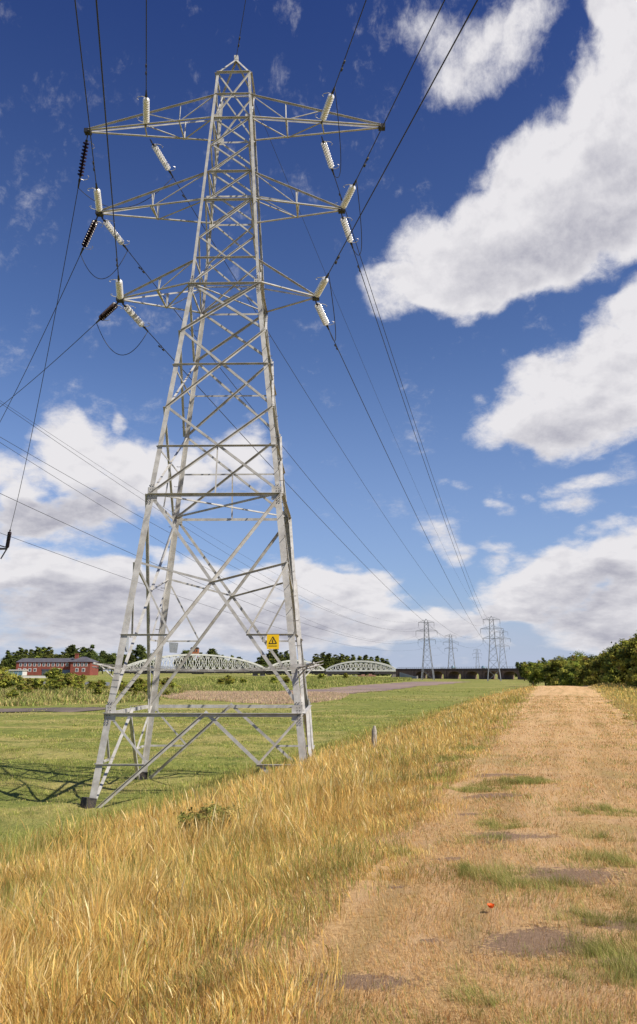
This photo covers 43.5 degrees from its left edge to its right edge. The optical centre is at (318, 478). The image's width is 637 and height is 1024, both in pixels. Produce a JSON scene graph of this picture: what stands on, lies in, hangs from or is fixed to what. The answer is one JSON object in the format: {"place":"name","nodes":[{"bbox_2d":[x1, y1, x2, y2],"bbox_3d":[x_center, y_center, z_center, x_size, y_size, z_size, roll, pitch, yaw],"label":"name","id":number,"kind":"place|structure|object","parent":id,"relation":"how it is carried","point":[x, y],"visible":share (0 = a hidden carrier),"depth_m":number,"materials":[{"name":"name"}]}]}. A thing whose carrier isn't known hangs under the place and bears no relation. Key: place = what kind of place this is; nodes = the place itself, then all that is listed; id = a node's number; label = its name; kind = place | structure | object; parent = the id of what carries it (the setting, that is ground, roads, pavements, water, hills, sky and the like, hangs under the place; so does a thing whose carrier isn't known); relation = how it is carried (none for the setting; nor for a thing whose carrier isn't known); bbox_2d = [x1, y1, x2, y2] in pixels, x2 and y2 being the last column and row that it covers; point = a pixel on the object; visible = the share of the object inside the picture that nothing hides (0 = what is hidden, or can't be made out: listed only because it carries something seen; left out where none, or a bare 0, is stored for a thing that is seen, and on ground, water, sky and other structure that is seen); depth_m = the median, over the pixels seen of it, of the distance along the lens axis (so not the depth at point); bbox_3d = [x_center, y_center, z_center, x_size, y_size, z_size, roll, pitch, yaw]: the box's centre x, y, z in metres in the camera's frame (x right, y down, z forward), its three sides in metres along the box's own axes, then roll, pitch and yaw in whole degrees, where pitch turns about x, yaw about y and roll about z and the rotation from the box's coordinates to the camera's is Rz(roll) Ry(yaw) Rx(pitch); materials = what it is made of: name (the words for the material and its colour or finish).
{"place":"outdoors","nodes":[
{"label":"outdoors","id":0,"kind":"place"},
{"bbox_2d":[109,675,411,690],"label":"bank grass","id":1,"kind":"structure","parent":0,"point":[251,684],"depth_m":254.48,"materials":[{"name":"green plant"}]},
{"bbox_2d":[0,671,636,1023],"bbox_3d":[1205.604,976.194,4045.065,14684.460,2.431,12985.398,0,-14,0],"label":"ground","id":2,"kind":"structure","parent":0,"point":[43,718],"depth_m":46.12,"materials":[{"name":"green plant"}]},
{"bbox_2d":[0,545,7,558],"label":"electricity pylon","id":3,"kind":"object","parent":2,"relation":"on","point":[5,548],"visible":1,"depth_m":52.14,"materials":[{"name":"metal"}]},
{"bbox_2d":[5,529,11,547],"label":"insulator string","id":4,"kind":"object","parent":3,"relation":"attached to","point":[8,539],"visible":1,"depth_m":51.52,"materials":[{"name":"grey"}]},
{"bbox_2d":[10,189,77,528],"bbox_3d":[-14.844,-4.428,42.123,0.030,10.760,23.105,6,-15,-24],"label":"conductor","id":5,"kind":"object","parent":4,"relation":"attached to","point":[48,349],"visible":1,"depth_m":38.24,"materials":[{"name":"grey metal"}]},
{"bbox_2d":[1,533,409,650],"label":"conductor","id":6,"kind":"object","parent":4,"relation":"attached to","point":[158,589],"visible":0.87,"depth_m":72.62,"materials":[{"name":"grey metal"}]},
{"bbox_2d":[0,493,421,643],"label":"conductor","id":7,"kind":"object","parent":4,"relation":"attached to","point":[149,561],"visible":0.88,"depth_m":71.69,"materials":[{"name":"grey metal"}]},
{"bbox_2d":[0,437,426,631],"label":"conductor","id":8,"kind":"object","parent":3,"relation":"attached to","point":[161,528],"visible":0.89,"depth_m":74.12,"materials":[{"name":"grey metal"}]},
{"bbox_2d":[0,666,19,688],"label":"shrub","id":9,"kind":"object","parent":2,"relation":"on","point":[7,679],"visible":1,"depth_m":121.73,"materials":[{"name":"green plant"}]},
{"bbox_2d":[5,652,17,669],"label":"poplar tree","id":10,"kind":"object","parent":2,"relation":"on","point":[11,661],"visible":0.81,"depth_m":417.61,"materials":[{"name":"green plant"}]},
{"bbox_2d":[6,688,18,697],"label":"shrub","id":11,"kind":"object","parent":2,"relation":"on","point":[13,693],"visible":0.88,"depth_m":101.93,"materials":[{"name":"green plant"}]},
{"bbox_2d":[5,670,26,675],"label":"glazed annex","id":12,"kind":"object","parent":2,"relation":"on","point":[21,672],"visible":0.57,"depth_m":325.66,"materials":[{"name":"grey glass"}]},
{"bbox_2d":[28,646,43,657],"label":"poplar tree","id":13,"kind":"object","parent":2,"relation":"on","point":[37,652],"visible":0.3,"depth_m":419.29,"materials":[{"name":"green plant"}]},
{"bbox_2d":[30,678,43,689],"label":"shrub","id":14,"kind":"object","parent":2,"relation":"on","point":[38,683],"visible":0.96,"depth_m":119.66,"materials":[{"name":"green plant"}]},
{"bbox_2d":[43,647,57,657],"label":"poplar tree","id":15,"kind":"object","parent":2,"relation":"on","point":[49,652],"visible":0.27,"depth_m":418.87,"materials":[{"name":"green plant"}]},
{"bbox_2d":[44,679,62,690],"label":"shrub","id":16,"kind":"object","parent":2,"relation":"on","point":[53,685],"visible":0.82,"depth_m":112.84,"materials":[{"name":"green plant"}]},
{"bbox_2d":[47,667,62,678],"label":"shrub","id":17,"kind":"object","parent":2,"relation":"on","point":[56,673],"visible":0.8,"depth_m":311.74,"materials":[{"name":"green plant"}]},
{"bbox_2d":[16,654,98,674],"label":"brick building","id":18,"kind":"structure","parent":2,"relation":"on","point":[75,665],"depth_m":340.73,"materials":[{"name":"brick"}]},
{"bbox_2d":[47,672,77,688],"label":"shrub","id":19,"kind":"object","parent":2,"relation":"on","point":[69,679],"visible":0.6,"depth_m":116.55,"materials":[{"name":"green plant"}]},
{"bbox_2d":[63,645,76,657],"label":"tree","id":20,"kind":"object","parent":2,"relation":"on","point":[71,651],"visible":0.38,"depth_m":428.95,"materials":[{"name":"green plant"}]},
{"bbox_2d":[0,705,142,711],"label":"creek","id":21,"kind":"structure","parent":2,"relation":"on","point":[61,709],"depth_m":80.76,"materials":[{"name":"liquid"}]},
{"bbox_2d":[82,644,104,669],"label":"tree","id":22,"kind":"object","parent":2,"relation":"on","point":[91,653],"visible":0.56,"depth_m":413.14,"materials":[{"name":"green plant"}]},
{"bbox_2d":[98,650,107,673],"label":"tree","id":23,"kind":"object","parent":2,"relation":"on","point":[103,654],"visible":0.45,"depth_m":535.36,"materials":[{"name":"green plant"}]},
{"bbox_2d":[0,683,213,705],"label":"bank grass","id":24,"kind":"structure","parent":2,"relation":"on","point":[49,697],"depth_m":103.43,"materials":[{"name":"green plant"}]},
{"bbox_2d":[104,653,116,673],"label":"tree","id":25,"kind":"object","parent":2,"relation":"on","point":[110,659],"visible":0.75,"depth_m":524.48,"materials":[{"name":"green plant"}]},
{"bbox_2d":[122,649,136,673],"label":"tree","id":26,"kind":"object","parent":2,"relation":"on","point":[132,657],"visible":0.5,"depth_m":522.98,"materials":[{"name":"green plant"}]},
{"bbox_2d":[131,678,144,691],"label":"shrub","id":27,"kind":"object","parent":2,"relation":"on","point":[137,686],"visible":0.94,"depth_m":119.35,"materials":[{"name":"green plant"}]},
{"bbox_2d":[133,644,146,668],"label":"tree","id":28,"kind":"object","parent":2,"relation":"on","point":[140,652],"visible":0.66,"depth_m":525.87,"materials":[{"name":"green plant"}]},
{"bbox_2d":[178,649,194,668],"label":"tree","id":29,"kind":"object","parent":2,"relation":"on","point":[186,652],"visible":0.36,"depth_m":600.67,"materials":[{"name":"green plant"}]},
{"bbox_2d":[191,652,204,668],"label":"tree","id":30,"kind":"object","parent":2,"relation":"on","point":[200,661],"visible":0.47,"depth_m":601.52,"materials":[{"name":"green plant"}]},
{"bbox_2d":[201,648,218,673],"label":"tree","id":31,"kind":"object","parent":2,"relation":"on","point":[212,651],"visible":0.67,"depth_m":582.91,"materials":[{"name":"green plant"}]},
{"bbox_2d":[173,801,259,832],"bbox_3d":[-1.320,4.592,10.552,1.143,0.651,0.725,5,-15,-22],"label":"weed clump","id":32,"kind":"object","parent":2,"relation":"on","point":[197,815],"visible":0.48,"depth_m":10.48,"materials":[{"name":"green plant"}]},
{"bbox_2d":[214,654,226,673],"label":"tree","id":33,"kind":"object","parent":2,"relation":"on","point":[220,662],"visible":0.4,"depth_m":581.78,"materials":[{"name":"green plant"}]},
{"bbox_2d":[80,55,384,808],"bbox_3d":[-3.345,-3.231,29.165,11.960,28.730,7.098,0,-14,1],"label":"electricity pylon","id":34,"kind":"object","parent":2,"relation":"on","point":[301,708],"visible":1,"depth_m":29.19,"materials":[{"name":"metal"}]},
{"bbox_2d":[77,133,94,187],"bbox_3d":[-9.487,-12.920,32.564,0.477,0.256,2.290,6,-49,-24],"label":"insulator string","id":35,"kind":"object","parent":34,"relation":"hanging from","point":[82,160],"visible":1,"depth_m":32.46,"materials":[{"name":"grey"}]},
{"bbox_2d":[80,215,102,254],"bbox_3d":[-9.037,-9.685,31.863,0.477,0.256,2.290,8,-32,-31],"label":"insulator string","id":36,"kind":"object","parent":34,"relation":"hanging from","point":[90,232],"visible":1,"depth_m":31.68,"materials":[{"name":"grey"}]},
{"bbox_2d":[0,255,79,421],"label":"conductor","id":37,"kind":"object","parent":36,"relation":"attached to","point":[44,332],"visible":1,"depth_m":36.55,"materials":[{"name":"grey metal"}]},
{"bbox_2d":[88,183,101,213],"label":"insulator string","id":38,"kind":"object","parent":34,"relation":"attached to","point":[97,199],"visible":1,"depth_m":29.63,"materials":[{"name":"grey ceramic"}]},
{"bbox_2d":[74,0,95,181],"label":"conductor","id":39,"kind":"object","parent":38,"relation":"attached to","point":[85,89],"visible":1,"depth_m":23.41,"materials":[{"name":"grey metal"}]},
{"bbox_2d":[96,301,122,322],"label":"insulator string","id":40,"kind":"object","parent":34,"relation":"attached to","point":[108,311],"visible":1,"depth_m":30.82,"materials":[{"name":"grey"}]},
{"bbox_2d":[0,323,95,406],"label":"conductor","id":41,"kind":"object","parent":40,"relation":"attached to","point":[50,364],"visible":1,"depth_m":36.26,"materials":[{"name":"grey metal"}]},
{"bbox_2d":[101,217,128,250],"bbox_3d":[-8.079,-9.856,32.073,0.477,0.256,2.290,-3,-20,13],"label":"insulator string","id":42,"kind":"object","parent":34,"relation":"attached to","point":[110,228],"visible":0.91,"depth_m":31.95,"materials":[{"name":"grey ceramic"}]},
{"bbox_2d":[109,276,122,300],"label":"insulator string","id":43,"kind":"object","parent":34,"relation":"attached to","point":[119,287],"visible":1,"depth_m":28.65,"materials":[{"name":"grey ceramic"}]},
{"bbox_2d":[95,0,118,275],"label":"conductor","id":44,"kind":"object","parent":43,"relation":"attached to","point":[106,127],"visible":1,"depth_m":19.00,"materials":[{"name":"grey metal"}]},
{"bbox_2d":[121,302,149,331],"bbox_3d":[-7.060,-6.327,31.201,0.477,0.256,2.290,-3,-19,13],"label":"insulator string","id":45,"kind":"object","parent":34,"relation":"attached to","point":[133,315],"visible":1,"depth_m":31.07,"materials":[{"name":"grey ceramic"}]},
{"bbox_2d":[137,90,149,126],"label":"insulator string","id":46,"kind":"object","parent":34,"relation":"attached to","point":[146,107],"visible":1,"depth_m":30.23,"materials":[{"name":"grey ceramic"}]},
{"bbox_2d":[145,0,146,90],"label":"conductor","id":47,"kind":"object","parent":46,"relation":"attached to","point":[146,47],"visible":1,"depth_m":27.09,"materials":[{"name":"grey metal"}]},
{"bbox_2d":[150,139,174,176],"bbox_3d":[-6.412,-13.338,33.243,0.477,0.256,2.290,-3,-19,13],"label":"insulator string","id":48,"kind":"object","parent":34,"relation":"attached to","point":[161,157],"visible":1,"depth_m":33.13,"materials":[{"name":"grey ceramic"}]},
{"bbox_2d":[309,273,329,297],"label":"insulator string","id":49,"kind":"object","parent":34,"relation":"attached to","point":[321,286],"visible":1,"depth_m":28.58,"materials":[{"name":"grey ceramic"}]},
{"bbox_2d":[328,0,477,273],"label":"conductor","id":50,"kind":"object","parent":49,"relation":"attached to","point":[337,258],"visible":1,"depth_m":19.06,"materials":[{"name":"grey metal"}]},
{"bbox_2d":[315,300,333,329],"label":"insulator string","id":51,"kind":"object","parent":34,"relation":"attached to","point":[321,313],"visible":1,"depth_m":30.89,"materials":[{"name":"grey ceramic"}]},
{"bbox_2d":[315,87,334,123],"bbox_3d":[0.235,-14.096,30.175,0.477,0.256,2.290,3,-10,-12],"label":"insulator string","id":52,"kind":"object","parent":34,"relation":"attached to","point":[327,107],"visible":1,"depth_m":30.16,"materials":[{"name":"grey ceramic"}]},
{"bbox_2d":[334,88,340,177],"bbox_3d":[0.750,-13.009,31.464,0.278,1.360,5.224,0,-14,1],"label":"jumper cable","id":53,"kind":"object","parent":52,"relation":"hanging from","point":[339,136],"visible":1,"depth_m":30.22,"materials":[{"name":"grey metal"}]},
{"bbox_2d":[334,0,366,86],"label":"conductor","id":54,"kind":"object","parent":52,"relation":"attached to","point":[341,69],"visible":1,"depth_m":27.07,"materials":[{"name":"grey metal"}]},
{"bbox_2d":[321,136,338,175],"bbox_3d":[0.505,-13.362,33.062,0.477,0.256,2.290,-3,-20,13],"label":"insulator string","id":55,"kind":"object","parent":34,"relation":"attached to","point":[328,157],"visible":1,"depth_m":32.96,"materials":[{"name":"grey ceramic"}]},
{"bbox_2d":[335,180,356,210],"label":"insulator string","id":56,"kind":"object","parent":34,"relation":"attached to","point":[348,195],"visible":1,"depth_m":29.43,"materials":[{"name":"grey ceramic"}]},
{"bbox_2d":[356,0,444,179],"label":"conductor","id":57,"kind":"object","parent":56,"relation":"attached to","point":[366,160],"visible":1,"depth_m":23.44,"materials":[{"name":"grey metal"}]},
{"bbox_2d":[340,213,358,248],"bbox_3d":[1.258,-9.889,31.858,0.477,0.256,2.290,-3,-21,13],"label":"insulator string","id":58,"kind":"object","parent":34,"relation":"attached to","point":[345,225],"visible":0.92,"depth_m":31.72,"materials":[{"name":"grey ceramic"}]},
{"bbox_2d":[239,64,477,608],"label":"earth wire","id":59,"kind":"object","parent":34,"relation":"attached to","point":[339,307],"visible":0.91,"depth_m":49.46,"materials":[{"name":"grey metal"}]},
{"bbox_2d":[0,688,501,788],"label":"meadow tussocks","id":60,"kind":"object","parent":2,"relation":"on","point":[360,700],"visible":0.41,"depth_m":63.41,"materials":[{"name":"green plant"}]},
{"bbox_2d":[157,690,348,703],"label":"reed bed","id":61,"kind":"object","parent":2,"relation":"on","point":[270,697],"visible":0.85,"depth_m":113.31,"materials":[{"name":"beige plant"}]},
{"bbox_2d":[120,647,395,676],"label":"railway bridge","id":62,"kind":"structure","parent":2,"relation":"on","point":[195,652],"depth_m":466.91,"materials":[{"name":"grey painted steel"}]},
{"bbox_2d":[0,684,539,1023],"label":"dry grass","id":63,"kind":"structure","parent":2,"relation":"on","point":[31,950],"depth_m":6.84,"materials":[{"name":"yellow plant"}]},
{"bbox_2d":[270,649,280,674],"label":"poplar tree","id":64,"kind":"object","parent":2,"relation":"on","point":[273,657],"visible":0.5,"depth_m":583.43,"materials":[{"name":"green plant"}]},
{"bbox_2d":[310,654,323,674],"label":"poplar tree","id":65,"kind":"object","parent":2,"relation":"on","point":[316,659],"visible":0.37,"depth_m":602.94,"materials":[{"name":"green plant"}]},
{"bbox_2d":[321,653,334,674],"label":"poplar tree","id":66,"kind":"object","parent":2,"relation":"on","point":[329,661],"visible":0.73,"depth_m":602.34,"materials":[{"name":"green plant"}]},
{"bbox_2d":[334,653,347,674],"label":"poplar tree","id":67,"kind":"object","parent":2,"relation":"on","point":[341,659],"visible":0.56,"depth_m":602.37,"materials":[{"name":"green plant"}]},
{"bbox_2d":[347,654,359,675],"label":"poplar tree","id":68,"kind":"object","parent":2,"relation":"on","point":[353,658],"visible":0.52,"depth_m":602.22,"materials":[{"name":"green plant"}]},
{"bbox_2d":[358,654,371,675],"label":"poplar tree","id":69,"kind":"object","parent":2,"relation":"on","point":[365,656],"visible":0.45,"depth_m":602.13,"materials":[{"name":"green plant"}]},
{"bbox_2d":[372,726,376,747],"bbox_3d":[1.631,7.722,23.447,0.168,0.920,0.165,0,-14,0],"label":"fence post","id":70,"kind":"object","parent":2,"relation":"on","point":[374,731],"visible":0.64,"depth_m":23.44,"materials":[{"name":"grey wood"}]},
{"bbox_2d":[372,656,383,675],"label":"poplar tree","id":71,"kind":"object","parent":2,"relation":"on","point":[377,658],"visible":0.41,"depth_m":601.87,"materials":[{"name":"green plant"}]},
{"bbox_2d":[417,619,435,679],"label":"electricity pylon","id":72,"kind":"object","parent":2,"relation":"on","point":[423,661],"visible":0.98,"depth_m":337.86,"materials":[{"name":"grey metal"}]},
{"bbox_2d":[1,443,408,638],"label":"conductor","id":73,"kind":"object","parent":72,"relation":"attached to","point":[120,517],"visible":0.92,"depth_m":79.56,"materials":[{"name":"grey metal"}]},
{"bbox_2d":[2,404,417,629],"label":"conductor","id":74,"kind":"object","parent":72,"relation":"attached to","point":[154,507],"visible":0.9,"depth_m":83.05,"materials":[{"name":"grey metal"}]},
{"bbox_2d":[1,401,424,620],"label":"earth wire","id":75,"kind":"object","parent":72,"relation":"attached to","point":[164,507],"visible":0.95,"depth_m":79.68,"materials":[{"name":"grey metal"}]},
{"bbox_2d":[445,634,456,668],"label":"electricity pylon","id":76,"kind":"object","parent":2,"relation":"on","point":[449,648],"visible":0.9,"depth_m":479.28,"materials":[{"name":"grey metal"}]},
{"bbox_2d":[396,667,526,679],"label":"brick viaduct","id":77,"kind":"object","parent":2,"relation":"on","point":[471,673],"visible":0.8,"depth_m":397.86,"materials":[{"name":"brown"}]},
{"bbox_2d":[480,616,503,680],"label":"electricity pylon","id":78,"kind":"object","parent":2,"relation":"on","point":[489,619],"visible":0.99,"depth_m":318.24,"materials":[{"name":"grey metal"}]},
{"bbox_2d":[128,251,478,637],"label":"conductor","id":79,"kind":"object","parent":78,"relation":"attached to","point":[143,271],"visible":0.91,"depth_m":46.38,"materials":[{"name":"grey metal"}]},
{"bbox_2d":[148,331,481,647],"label":"conductor","id":80,"kind":"object","parent":78,"relation":"attached to","point":[161,347],"visible":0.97,"depth_m":42.88,"materials":[{"name":"grey metal"}]},
{"bbox_2d":[173,177,475,625],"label":"conductor","id":81,"kind":"object","parent":78,"relation":"attached to","point":[183,195],"visible":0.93,"depth_m":52.17,"materials":[{"name":"grey metal"}]},
{"bbox_2d":[330,332,487,644],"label":"conductor","id":82,"kind":"object","parent":78,"relation":"attached to","point":[335,345],"visible":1,"depth_m":44.06,"materials":[{"name":"grey metal"}]},
{"bbox_2d":[334,176,497,627],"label":"conductor","id":83,"kind":"object","parent":78,"relation":"attached to","point":[395,364],"visible":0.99,"depth_m":48.62,"materials":[{"name":"grey metal"}]},
{"bbox_2d":[353,250,491,635],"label":"conductor","id":84,"kind":"object","parent":78,"relation":"attached to","point":[401,394],"visible":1,"depth_m":43.58,"materials":[{"name":"grey metal"}]},
{"bbox_2d":[367,744,636,1023],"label":"green grass tufts","id":85,"kind":"object","parent":2,"relation":"on","point":[607,951],"visible":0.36,"depth_m":5.69,"materials":[{"name":"green plant"}]},
{"bbox_2d":[521,661,543,685],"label":"hedge bush","id":86,"kind":"object","parent":2,"relation":"on","point":[526,668],"visible":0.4,"depth_m":201.97,"materials":[{"name":"green plant"}]},
{"bbox_2d":[528,660,553,685],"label":"hedge bush","id":87,"kind":"object","parent":2,"relation":"on","point":[538,669],"visible":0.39,"depth_m":173.85,"materials":[{"name":"green plant"}]},
{"bbox_2d":[541,655,569,685],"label":"hedge bush","id":88,"kind":"object","parent":2,"relation":"on","point":[550,671],"visible":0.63,"depth_m":152.41,"materials":[{"name":"green plant"}]},
{"bbox_2d":[555,658,584,685],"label":"hedge bush","id":89,"kind":"object","parent":2,"relation":"on","point":[569,676],"visible":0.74,"depth_m":135.26,"materials":[{"name":"green plant"}]},
{"bbox_2d":[566,651,585,668],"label":"hedge bush","id":90,"kind":"object","parent":2,"relation":"on","point":[576,657],"visible":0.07,"depth_m":159.74,"materials":[{"name":"green plant"}]},
{"bbox_2d":[574,657,600,685],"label":"hedge bush","id":91,"kind":"object","parent":2,"relation":"on","point":[585,678],"visible":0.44,"depth_m":121.96,"materials":[{"name":"green plant"}]},
{"bbox_2d":[589,649,608,684],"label":"hedge bush","id":92,"kind":"object","parent":2,"relation":"on","point":[595,666],"visible":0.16,"depth_m":111.13,"materials":[{"name":"green plant"}]},
{"bbox_2d":[597,644,632,684],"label":"hedge bush","id":93,"kind":"object","parent":2,"relation":"on","point":[611,673],"visible":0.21,"depth_m":98.97,"materials":[{"name":"green plant"}]},
{"bbox_2d":[606,639,636,684],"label":"hedge bush","id":94,"kind":"object","parent":2,"relation":"on","point":[623,643],"visible":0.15,"depth_m":87.95,"materials":[{"name":"green plant"}]},
{"bbox_2d":[613,630,636,687],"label":"hedge bush","id":95,"kind":"object","parent":2,"relation":"on","point":[625,662],"visible":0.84,"depth_m":78.30,"materials":[{"name":"green plant"}]},
{"bbox_2d":[630,645,636,675],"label":"hedge bush","id":96,"kind":"object","parent":2,"relation":"on","point":[635,659],"visible":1,"depth_m":68.44,"materials":[{"name":"green plant"}]},
{"bbox_2d":[245,673,391,676],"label":"field","id":97,"kind":"structure","parent":0,"point":[316,675],"depth_m":556.87,"materials":[{"name":"green plant"}]},
{"bbox_2d":[0,0,636,670],"label":"sky","id":98,"kind":"structure","parent":0,"point":[498,254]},
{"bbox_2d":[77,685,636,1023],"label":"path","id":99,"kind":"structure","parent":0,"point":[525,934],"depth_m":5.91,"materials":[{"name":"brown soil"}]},
{"bbox_2d":[280,682,459,692],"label":"mud bank","id":100,"kind":"structure","parent":0,"point":[384,687],"depth_m":189.97,"materials":[{"name":"soil"}]},
{"bbox_2d":[588,682,636,753],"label":"verge grass","id":101,"kind":"structure","parent":0,"point":[625,689],"depth_m":51.20,"materials":[{"name":"yellow plant"}]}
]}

